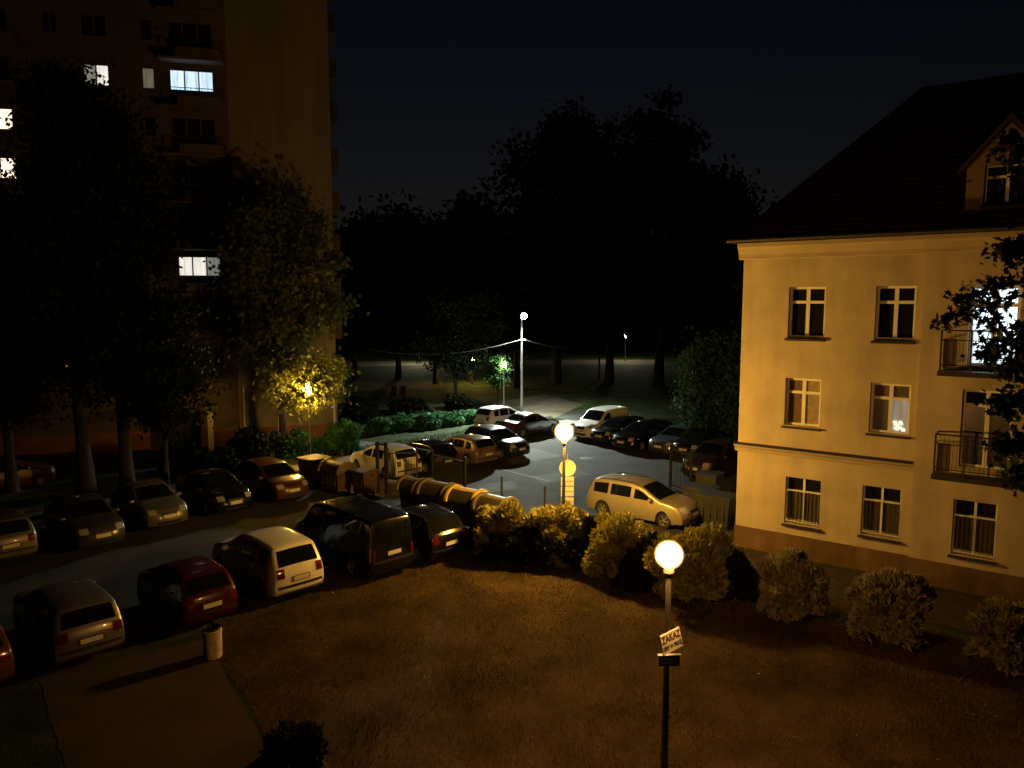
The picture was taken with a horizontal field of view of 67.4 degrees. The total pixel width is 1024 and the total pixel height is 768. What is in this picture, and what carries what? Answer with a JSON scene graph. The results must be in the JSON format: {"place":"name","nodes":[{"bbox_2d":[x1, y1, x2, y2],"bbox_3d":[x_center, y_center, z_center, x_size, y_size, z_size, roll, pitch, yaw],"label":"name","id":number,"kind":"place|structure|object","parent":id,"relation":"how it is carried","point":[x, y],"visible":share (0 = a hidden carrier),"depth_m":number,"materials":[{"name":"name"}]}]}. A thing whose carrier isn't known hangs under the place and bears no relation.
{"place":"outdoors","nodes":[
{"label":"outdoors","id":0,"kind":"place"},
{"bbox_2d":[39,640,264,767],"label":"path","id":1,"kind":"structure","parent":0,"point":[179,706],"depth_m":16.00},
{"bbox_2d":[202,623,221,659],"bbox_3d":[-7.266,6.250,18.629,0.470,0.760,0.470,0,6,0],"label":"litter bin","id":2,"kind":"object","parent":1,"relation":"on","point":[212,639],"visible":1,"depth_m":18.46,"materials":[{"name":"concrete"}]},
{"bbox_2d":[20,420,576,516],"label":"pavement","id":3,"kind":"structure","parent":0,"point":[33,511],"depth_m":34.04,"materials":[{"name":"grey concrete"}]},
{"bbox_2d":[0,410,736,693],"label":"car park","id":4,"kind":"structure","parent":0,"point":[113,569],"depth_m":27.47,"materials":[{"name":"grey asphalt"}]},
{"bbox_2d":[0,625,14,681],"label":"parked car","id":5,"kind":"object","parent":4,"relation":"on","point":[7,665],"visible":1,"depth_m":16.97,"materials":[{"name":"brown paint"}]},
{"bbox_2d":[0,508,37,560],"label":"parked car","id":6,"kind":"object","parent":4,"relation":"on","point":[18,536],"visible":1,"depth_m":25.29,"materials":[{"name":"silver paint"}]},
{"bbox_2d":[12,578,124,664],"bbox_3d":[-11.441,5.776,19.638,4.338,1.470,1.934,6,9,45],"label":"parked car","id":7,"kind":"object","parent":4,"relation":"on","point":[62,622],"visible":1,"depth_m":18.38,"materials":[{"name":"silver paint"}]},
{"bbox_2d":[43,493,124,549],"bbox_3d":[-15.631,4.870,28.020,1.987,1.464,4.438,-6,9,-45],"label":"parked car","id":8,"kind":"object","parent":4,"relation":"on","point":[76,522],"visible":1,"depth_m":27.11,"materials":[{"name":"grey paint"}]},
{"bbox_2d":[110,479,187,529],"bbox_3d":[-14.368,4.618,30.351,1.969,1.464,4.338,-6,9,-45],"label":"parked car","id":9,"kind":"object","parent":4,"relation":"on","point":[146,503],"visible":0.94,"depth_m":29.47,"materials":[{"name":"silver paint"}]},
{"bbox_2d":[137,556,237,628],"bbox_3d":[-9.177,5.581,21.491,3.740,1.458,1.879,6,9,45],"label":"parked car","id":10,"kind":"object","parent":4,"relation":"on","point":[188,591],"visible":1,"depth_m":20.44,"materials":[{"name":"red paint"}]},
{"bbox_2d":[175,468,251,514],"bbox_3d":[-12.570,4.398,32.330,1.988,1.474,4.338,-6,9,-45],"label":"parked car","id":11,"kind":"object","parent":4,"relation":"on","point":[211,491],"visible":0.99,"depth_m":31.46,"materials":[{"name":"black paint"}]},
{"bbox_2d":[212,526,323,600],"bbox_3d":[-7.606,5.241,23.554,4.490,1.690,1.979,6,9,45],"label":"parked car","id":12,"kind":"object","parent":4,"relation":"on","point":[275,562],"visible":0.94,"depth_m":22.29,"materials":[{"name":"white paint"}]},
{"bbox_2d":[235,457,308,502],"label":"parked car","id":13,"kind":"object","parent":4,"relation":"on","point":[271,479],"visible":0.88,"depth_m":33.41,"materials":[{"name":"brown paint"}]},
{"bbox_2d":[296,454,331,486],"bbox_3d":[-9.295,4.074,36.081,1.360,1.312,1.200,5,8,37],"label":"waste container","id":14,"kind":"object","parent":4,"relation":"on","point":[307,467],"visible":0.55,"depth_m":35.65,"materials":[{"name":"black plastic"}]},
{"bbox_2d":[317,458,355,494],"bbox_3d":[-7.898,4.148,34.637,1.460,1.476,1.160,5,8,38],"label":"waste container","id":15,"kind":"object","parent":4,"relation":"on","point":[335,475],"visible":1,"depth_m":34.31,"materials":[{"name":"black"}]},
{"bbox_2d":[294,496,413,577],"bbox_3d":[-5.381,4.872,25.485,2.101,2.007,4.978,-6,9,-45],"label":"parked van","id":16,"kind":"object","parent":4,"relation":"on","point":[356,536],"visible":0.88,"depth_m":24.09,"materials":[{"name":"paint"}]},
{"bbox_2d":[349,466,378,496],"bbox_3d":[-6.557,4.367,34.067,1.110,1.162,0.950,5,8,38],"label":"waste container","id":17,"kind":"object","parent":4,"relation":"on","point":[364,481],"visible":1,"depth_m":33.82,"materials":[{"name":"black"}]},
{"bbox_2d":[350,443,421,479],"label":"parked car","id":18,"kind":"object","parent":4,"relation":"on","point":[363,458],"visible":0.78,"depth_m":37.34,"materials":[{"name":"white paint"}]},
{"bbox_2d":[395,475,424,508],"bbox_3d":[-3.986,4.501,31.184,1.060,1.517,1.140,5,8,38],"label":"waste container","id":19,"kind":"object","parent":4,"relation":"on","point":[406,485],"visible":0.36,"depth_m":30.85,"materials":[{"name":"black"}]},
{"bbox_2d":[406,439,458,473],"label":"parked car","id":20,"kind":"object","parent":4,"relation":"on","point":[438,447],"visible":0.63,"depth_m":38.36,"materials":[{"name":"black paint"}]},
{"bbox_2d":[400,503,467,562],"bbox_3d":[-3.433,4.966,26.732,1.991,1.551,4.139,-6,9,-45],"label":"parked car","id":21,"kind":"object","parent":4,"relation":"on","point":[438,532],"visible":0.61,"depth_m":25.36,"materials":[{"name":"black paint"}]},
{"bbox_2d":[415,478,456,509],"bbox_3d":[-2.892,4.573,30.357,1.440,1.553,1.220,5,8,38],"label":"waste container","id":22,"kind":"object","parent":4,"relation":"on","point":[430,490],"visible":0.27,"depth_m":29.98,"materials":[{"name":"black"}]},
{"bbox_2d":[431,449,466,487],"bbox_3d":[-2.775,4.005,33.502,2.272,2.020,0.090,6,9,44],"label":"iron fence","id":23,"kind":"object","parent":4,"relation":"on","point":[452,459],"visible":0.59,"depth_m":33.46,"materials":[{"name":"black metal"}]},
{"bbox_2d":[444,484,488,528],"bbox_3d":[-1.691,4.685,29.322,1.410,1.553,1.220,4,8,35],"label":"waste container","id":24,"kind":"object","parent":4,"relation":"on","point":[459,498],"visible":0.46,"depth_m":28.93,"materials":[{"name":"black"}]},
{"bbox_2d":[443,434,498,466],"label":"parked car","id":25,"kind":"object","parent":4,"relation":"on","point":[476,449],"visible":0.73,"depth_m":40.13,"materials":[{"name":"orange paint"}]},
{"bbox_2d":[471,491,519,514],"bbox_3d":[-0.589,4.806,28.200,1.410,1.553,1.220,5,8,40],"label":"waste container","id":26,"kind":"object","parent":4,"relation":"on","point":[482,498],"visible":0.3,"depth_m":28.04,"materials":[{"name":"black"}]},
{"bbox_2d":[464,424,529,458],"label":"parked car","id":27,"kind":"object","parent":4,"relation":"on","point":[508,442],"visible":0.69,"depth_m":42.26,"materials":[{"name":"black paint"}]},
{"bbox_2d":[499,411,559,437],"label":"parked car","id":28,"kind":"object","parent":4,"relation":"on","point":[522,424],"visible":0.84,"depth_m":48.85,"materials":[{"name":"black paint"}]},
{"bbox_2d":[572,405,628,438],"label":"parked van","id":29,"kind":"object","parent":4,"relation":"on","point":[588,422],"visible":0.52,"depth_m":47.99,"materials":[{"name":"white paint"}]},
{"bbox_2d":[590,415,643,442],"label":"parked car","id":30,"kind":"object","parent":4,"relation":"on","point":[607,430],"visible":0.56,"depth_m":46.41,"materials":[{"name":"black paint"}]},
{"bbox_2d":[612,419,672,451],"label":"parked car","id":31,"kind":"object","parent":4,"relation":"on","point":[638,435],"visible":0.81,"depth_m":44.47,"materials":[{"name":"black paint"}]},
{"bbox_2d":[587,472,698,528],"bbox_3d":[5.224,4.554,30.523,4.535,1.554,2.028,5,8,39],"label":"estate car","id":32,"kind":"object","parent":4,"relation":"on","point":[663,506],"visible":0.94,"depth_m":29.91,"materials":[{"name":"beige paint"}]},
{"bbox_2d":[648,424,694,455],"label":"parked car","id":33,"kind":"object","parent":4,"relation":"on","point":[662,441],"visible":0.44,"depth_m":43.19,"materials":[{"name":"blue paint"}]},
{"bbox_2d":[669,444,692,488],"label":"iron gate","id":34,"kind":"structure","parent":4,"relation":"on","point":[671,464],"depth_m":34.91,"materials":[{"name":"black metal"}]},
{"bbox_2d":[673,426,732,455],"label":"parked car","id":35,"kind":"object","parent":4,"relation":"on","point":[694,439],"visible":0.41,"depth_m":42.30,"materials":[{"name":"black paint"}]},
{"bbox_2d":[668,320,741,436],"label":"park tree","id":36,"kind":"object","parent":4,"relation":"on","point":[700,366],"visible":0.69,"depth_m":43.45,"materials":[{"name":"green plant"}]},
{"bbox_2d":[681,437,737,476],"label":"parked car","id":37,"kind":"object","parent":4,"relation":"on","point":[718,454],"visible":0.58,"depth_m":37.42,"materials":[{"name":"red paint"}]},
{"bbox_2d":[695,488,735,529],"bbox_3d":[7.852,4.822,29.405,1.560,1.262,1.100,5,8,37],"label":"waste container","id":38,"kind":"object","parent":4,"relation":"on","point":[715,507],"visible":0.92,"depth_m":29.08,"materials":[{"name":"black"}]},
{"bbox_2d":[698,336,740,438],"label":"park tree","id":39,"kind":"object","parent":4,"relation":"on","point":[728,396],"visible":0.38,"depth_m":41.60,"materials":[{"name":"green plant"}]},
{"bbox_2d":[342,382,441,391],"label":"park path","id":40,"kind":"structure","parent":0,"point":[365,386],"depth_m":78.34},
{"bbox_2d":[0,311,976,767],"bbox_3d":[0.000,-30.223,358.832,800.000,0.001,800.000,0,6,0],"label":"ground","id":41,"kind":"structure","parent":0,"point":[28,737],"depth_m":64.69,"materials":[{"name":"green plant"}]},
{"bbox_2d":[0,456,56,488],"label":"parked car","id":42,"kind":"object","parent":41,"relation":"on","point":[37,474],"visible":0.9,"depth_m":35.34,"materials":[{"name":"red paint"}]},
{"bbox_2d":[0,50,160,493],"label":"tree","id":43,"kind":"object","parent":41,"relation":"on","point":[46,92],"visible":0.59,"depth_m":32.22,"materials":[{"name":"green plant"}]},
{"bbox_2d":[33,74,213,486],"bbox_3d":[-17.227,-4.041,33.450,7.740,18.048,6.230,0,6,0],"label":"tree","id":44,"kind":"object","parent":41,"relation":"on","point":[129,204],"visible":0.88,"depth_m":32.50,"materials":[{"name":"green plant"}]},
{"bbox_2d":[66,277,238,487],"bbox_3d":[-16.235,0.056,34.496,6.912,9.668,6.346,0,6,0],"label":"tree","id":45,"kind":"object","parent":41,"relation":"on","point":[180,373],"visible":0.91,"depth_m":33.27,"materials":[{"name":"green plant"}]},
{"bbox_2d":[0,0,342,455],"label":"tower block","id":46,"kind":"structure","parent":41,"relation":"on","point":[236,95],"depth_m":43.81,"materials":[{"name":"grey"}]},
{"bbox_2d":[79,14,107,37],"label":"window","id":47,"kind":"structure","parent":46,"relation":"in","point":[90,25],"depth_m":41.80,"materials":[{"name":"grey glass"}]},
{"bbox_2d":[167,21,211,45],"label":"window","id":48,"kind":"structure","parent":46,"relation":"in","point":[175,29],"depth_m":42.93,"materials":[{"name":"grey glass"}]},
{"bbox_2d":[169,69,213,92],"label":"window","id":49,"kind":"structure","parent":46,"relation":"in","point":[192,79],"depth_m":43.21,"materials":[{"name":"grey glass"}]},
{"bbox_2d":[171,117,215,139],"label":"window","id":50,"kind":"structure","parent":46,"relation":"in","point":[193,127],"depth_m":43.50,"materials":[{"name":"grey glass"}]},
{"bbox_2d":[173,164,217,185],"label":"window","id":51,"kind":"structure","parent":46,"relation":"in","point":[192,173],"depth_m":43.77,"materials":[{"name":"grey glass"}]},
{"bbox_2d":[176,210,219,231],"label":"window","id":52,"kind":"structure","parent":46,"relation":"in","point":[194,220],"depth_m":44.05,"materials":[{"name":"grey glass"}]},
{"bbox_2d":[178,256,221,275],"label":"window","id":53,"kind":"structure","parent":46,"relation":"in","point":[192,265],"depth_m":44.30,"materials":[{"name":"grey glass"}]},
{"bbox_2d":[180,301,222,320],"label":"window","id":54,"kind":"structure","parent":46,"relation":"in","point":[218,312],"depth_m":44.71,"materials":[{"name":"grey glass"}]},
{"bbox_2d":[196,446,242,473],"bbox_3d":[-14.504,3.797,38.035,2.020,1.507,2.340,-6,8,-43],"label":"bush","id":55,"kind":"object","parent":41,"relation":"on","point":[225,458],"visible":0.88,"depth_m":37.53,"materials":[{"name":"green plant"}]},
{"bbox_2d":[226,426,285,460],"bbox_3d":[-13.441,3.227,40.505,3.065,2.104,2.882,-6,9,-44],"label":"bush","id":56,"kind":"object","parent":41,"relation":"on","point":[246,443],"visible":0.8,"depth_m":39.89,"materials":[{"name":"green plant"}]},
{"bbox_2d":[203,176,369,452],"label":"maple tree","id":57,"kind":"object","parent":41,"relation":"on","point":[276,283],"visible":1,"depth_m":40.38,"materials":[{"name":"green plant"}]},
{"bbox_2d":[283,427,312,458],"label":"bush","id":58,"kind":"object","parent":41,"relation":"on","point":[295,444],"visible":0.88,"depth_m":42.28,"materials":[{"name":"green plant"}]},
{"bbox_2d":[324,418,362,455],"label":"bush","id":59,"kind":"object","parent":41,"relation":"on","point":[344,434],"visible":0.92,"depth_m":42.90,"materials":[{"name":"green plant"}]},
{"bbox_2d":[338,395,380,423],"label":"bush","id":60,"kind":"object","parent":41,"relation":"on","point":[366,409],"visible":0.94,"depth_m":53.95,"materials":[{"name":"green plant"}]},
{"bbox_2d":[363,416,396,435],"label":"bush","id":61,"kind":"object","parent":41,"relation":"on","point":[379,425],"visible":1,"depth_m":49.33,"materials":[{"name":"green plant"}]},
{"bbox_2d":[344,189,446,378],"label":"park tree","id":62,"kind":"object","parent":41,"relation":"on","point":[385,247],"visible":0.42,"depth_m":79.99,"materials":[{"name":"green plant"}]},
{"bbox_2d":[386,396,433,414],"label":"bush","id":63,"kind":"object","parent":41,"relation":"on","point":[407,405],"visible":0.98,"depth_m":58.37,"materials":[{"name":"green plant"}]},
{"bbox_2d":[406,411,442,430],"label":"bush","id":64,"kind":"object","parent":41,"relation":"on","point":[424,421],"visible":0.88,"depth_m":51.38,"materials":[{"name":"green plant"}]},
{"bbox_2d":[372,208,484,383],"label":"park tree","id":65,"kind":"object","parent":41,"relation":"on","point":[430,253],"visible":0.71,"depth_m":76.71,"materials":[{"name":"green plant"}]},
{"bbox_2d":[404,282,509,394],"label":"park tree","id":66,"kind":"object","parent":41,"relation":"on","point":[454,333],"visible":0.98,"depth_m":62.30,"materials":[{"name":"green plant"}]},
{"bbox_2d":[412,186,505,381],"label":"park tree","id":67,"kind":"object","parent":41,"relation":"on","point":[476,215],"visible":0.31,"depth_m":78.11,"materials":[{"name":"green plant"}]},
{"bbox_2d":[444,393,478,410],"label":"bush","id":68,"kind":"object","parent":41,"relation":"on","point":[462,401],"visible":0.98,"depth_m":60.21,"materials":[{"name":"green plant"}]},
{"bbox_2d":[474,405,519,424],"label":"parked car","id":69,"kind":"object","parent":41,"relation":"on","point":[494,414],"visible":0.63,"depth_m":51.21,"materials":[{"name":"white paint"}]},
{"bbox_2d":[482,354,513,404],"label":"young tree","id":70,"kind":"object","parent":41,"relation":"on","point":[495,379],"visible":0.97,"depth_m":60.37,"materials":[{"name":"green plant"}]},
{"bbox_2d":[455,204,591,387],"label":"park tree","id":71,"kind":"object","parent":41,"relation":"on","point":[509,275],"visible":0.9,"depth_m":73.11,"materials":[{"name":"green plant"}]},
{"bbox_2d":[471,94,632,383],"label":"park tree","id":72,"kind":"object","parent":41,"relation":"on","point":[559,167],"visible":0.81,"depth_m":74.95,"materials":[{"name":"green plant"}]},
{"bbox_2d":[567,113,656,381],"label":"park tree","id":73,"kind":"object","parent":41,"relation":"on","point":[613,327],"visible":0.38,"depth_m":78.31,"materials":[{"name":"green plant"}]},
{"bbox_2d":[592,84,726,385],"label":"park tree","id":74,"kind":"object","parent":41,"relation":"on","point":[661,281],"visible":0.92,"depth_m":73.89,"materials":[{"name":"green plant"}]},
{"bbox_2d":[668,154,779,345],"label":"park tree","id":75,"kind":"object","parent":41,"relation":"on","point":[729,216],"visible":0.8,"depth_m":72.97,"materials":[{"name":"green plant"}]},
{"bbox_2d":[726,72,1023,603],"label":"yellow building","id":76,"kind":"structure","parent":41,"relation":"on","point":[860,255],"depth_m":24.03,"materials":[{"name":"paint"}]},
{"bbox_2d":[781,378,820,431],"bbox_3d":[9.586,0.655,25.323,1.260,1.677,0.340,5,8,37],"label":"window","id":77,"kind":"structure","parent":76,"relation":"in","point":[803,395],"depth_m":25.41,"materials":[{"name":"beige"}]},
{"bbox_2d":[781,476,820,531],"bbox_3d":[9.690,3.971,25.602,1.260,1.688,0.340,5,8,37],"label":"window","id":78,"kind":"structure","parent":76,"relation":"in","point":[802,495],"depth_m":25.68,"materials":[{"name":"black"}]},
{"bbox_2d":[784,287,825,341],"bbox_3d":[9.595,-2.278,24.998,1.281,1.753,0.340,5,8,37],"label":"window","id":79,"kind":"structure","parent":76,"relation":"in","point":[807,304],"depth_m":25.09,"materials":[{"name":"black"}]},
{"bbox_2d":[857,485,901,544],"bbox_3d":[11.605,4.073,24.162,1.238,1.688,0.340,5,8,37],"label":"window","id":80,"kind":"structure","parent":76,"relation":"in","point":[881,506],"depth_m":24.23,"materials":[{"name":"black"}]},
{"bbox_2d":[865,383,910,439],"bbox_3d":[11.681,0.814,23.752,1.260,1.656,0.340,5,8,37],"label":"window","id":81,"kind":"structure","parent":76,"relation":"in","point":[889,402],"depth_m":23.85,"materials":[{"name":"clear glass"}]},
{"bbox_2d":[871,286,916,344],"bbox_3d":[11.689,-2.108,23.429,1.238,1.753,0.340,5,8,37],"label":"window","id":82,"kind":"structure","parent":76,"relation":"in","point":[896,305],"depth_m":23.52,"materials":[{"name":"black glass"}]},
{"bbox_2d":[947,499,997,565],"bbox_3d":[13.557,4.308,22.544,1.227,1.763,0.340,5,8,37],"label":"window","id":83,"kind":"structure","parent":76,"relation":"in","point":[974,523],"depth_m":22.61,"materials":[{"name":"black"}]},
{"bbox_2d":[959,389,1014,469],"bbox_3d":[13.745,1.310,22.246,1.263,2.273,0.072,5,8,37],"label":"balcony door","id":84,"kind":"structure","parent":76,"relation":"in","point":[975,422],"depth_m":22.36,"materials":[{"name":"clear glass"}]},
{"bbox_2d":[967,285,1021,365],"bbox_3d":[13.762,-1.649,21.912,1.220,2.294,0.072,5,8,37],"label":"balcony door","id":85,"kind":"structure","parent":76,"relation":"in","point":[1015,309],"depth_m":21.88,"materials":[{"name":"grey glass"}]},
{"bbox_2d":[929,126,1023,498],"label":"maple tree","id":86,"kind":"object","parent":41,"relation":"on","point":[1008,250],"visible":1,"depth_m":10.53,"materials":[{"name":"green plant"}]},
{"bbox_2d":[493,394,582,416],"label":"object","id":87,"kind":"structure","parent":0,"point":[544,405],"depth_m":63.39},
{"bbox_2d":[506,360,654,364],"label":"park path","id":88,"kind":"structure","parent":0,"point":[589,362],"depth_m":107.55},
{"bbox_2d":[214,549,1023,767],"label":"lawn","id":89,"kind":"structure","parent":0,"point":[592,695],"depth_m":17.31,"materials":[{"name":"plant"}]},
{"bbox_2d":[256,718,330,767],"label":"shrub","id":90,"kind":"object","parent":89,"relation":"on","point":[289,744],"visible":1,"depth_m":14.10,"materials":[{"name":"green plant"}]},
{"bbox_2d":[477,525,509,564],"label":"yew","id":91,"kind":"object","parent":89,"relation":"on","point":[491,553],"visible":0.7,"depth_m":24.90,"materials":[{"name":"green plant"}]},
{"bbox_2d":[471,499,527,563],"bbox_3d":[-0.387,4.807,26.000,2.041,2.179,2.366,0,6,1],"label":"conifer","id":92,"kind":"object","parent":89,"relation":"on","point":[509,515],"visible":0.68,"depth_m":25.20,"materials":[{"name":"green plant"}]},
{"bbox_2d":[499,525,536,568],"bbox_3d":[0.237,5.291,25.041,1.367,1.370,1.383,-4,7,-31],"label":"yew","id":93,"kind":"object","parent":89,"relation":"on","point":[518,544],"visible":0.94,"depth_m":24.78,"materials":[{"name":"green plant"}]},
{"bbox_2d":[531,531,565,572],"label":"yew","id":94,"kind":"object","parent":89,"relation":"on","point":[541,548],"visible":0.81,"depth_m":24.49,"materials":[{"name":"green plant"}]},
{"bbox_2d":[524,497,588,570],"bbox_3d":[1.576,4.920,25.430,2.235,2.158,2.255,5,8,36],"label":"conifer","id":95,"kind":"object","parent":89,"relation":"on","point":[561,521],"visible":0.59,"depth_m":24.94,"materials":[{"name":"green plant"}]},
{"bbox_2d":[556,529,588,572],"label":"yew","id":96,"kind":"object","parent":89,"relation":"on","point":[574,541],"visible":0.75,"depth_m":24.20,"materials":[{"name":"green plant"}]},
{"bbox_2d":[579,509,653,588],"bbox_3d":[3.347,5.064,23.978,2.312,2.137,2.300,4,7,31],"label":"conifer","id":97,"kind":"object","parent":89,"relation":"on","point":[612,536],"visible":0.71,"depth_m":23.42,"materials":[{"name":"green plant"}]},
{"bbox_2d":[610,547,652,594],"bbox_3d":[3.693,5.556,23.116,1.468,1.392,1.438,2,6,15],"label":"yew","id":98,"kind":"object","parent":89,"relation":"on","point":[630,567],"visible":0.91,"depth_m":22.66,"materials":[{"name":"green plant"}]},
{"bbox_2d":[632,531,664,594],"bbox_3d":[4.227,5.259,23.065,1.358,1.804,1.416,-4,7,-29],"label":"evergreen","id":99,"kind":"object","parent":89,"relation":"on","point":[648,541],"visible":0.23,"depth_m":22.92,"materials":[{"name":"green plant"}]},
{"bbox_2d":[656,542,681,767],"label":"street lamp","id":100,"kind":"object","parent":89,"relation":"on","point":[669,556],"visible":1,"depth_m":13.13,"materials":[{"name":"grey metal"}]},
{"bbox_2d":[659,627,682,655],"bbox_3d":[2.701,4.356,13.017,0.560,0.320,0.028,-6,-7,-44],"label":"prohibition sign","id":101,"kind":"object","parent":100,"relation":"attached to","point":[671,641],"visible":1,"depth_m":12.99,"materials":[{"name":"white metal"}]},
{"bbox_2d":[642,521,748,603],"bbox_3d":[5.289,5.133,22.390,2.930,2.336,2.912,3,7,25],"label":"bush","id":102,"kind":"object","parent":89,"relation":"on","point":[703,548],"visible":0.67,"depth_m":21.71,"materials":[{"name":"green plant"}]},
{"bbox_2d":[719,548,760,602],"bbox_3d":[6.534,5.493,22.247,1.370,1.562,1.463,4,7,33],"label":"bush","id":103,"kind":"object","parent":89,"relation":"on","point":[744,576],"visible":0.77,"depth_m":21.92,"materials":[{"name":"green plant"}]},
{"bbox_2d":[756,547,832,623],"bbox_3d":[7.667,5.425,20.800,1.921,2.094,2.050,-1,6,-10],"label":"bush","id":104,"kind":"object","parent":89,"relation":"on","point":[800,587],"visible":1,"depth_m":20.36,"materials":[{"name":"green plant"}]},
{"bbox_2d":[845,566,938,651],"bbox_3d":[9.552,5.569,19.387,1.846,2.133,2.168,-6,9,-44],"label":"bush","id":105,"kind":"object","parent":89,"relation":"on","point":[892,605],"visible":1,"depth_m":18.91,"materials":[{"name":"green plant"}]},
{"bbox_2d":[960,596,1023,676],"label":"bush","id":106,"kind":"object","parent":89,"relation":"on","point":[995,626],"visible":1,"depth_m":17.82,"materials":[{"name":"green plant"}]},
{"bbox_2d":[327,0,1023,309],"label":"sky","id":107,"kind":"structure","parent":0,"point":[425,89],"materials":[{"name":"black"}]},
{"bbox_2d":[725,546,1017,630],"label":"footway","id":108,"kind":"structure","parent":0,"point":[952,608],"depth_m":22.36,"materials":[{"name":"concrete"}]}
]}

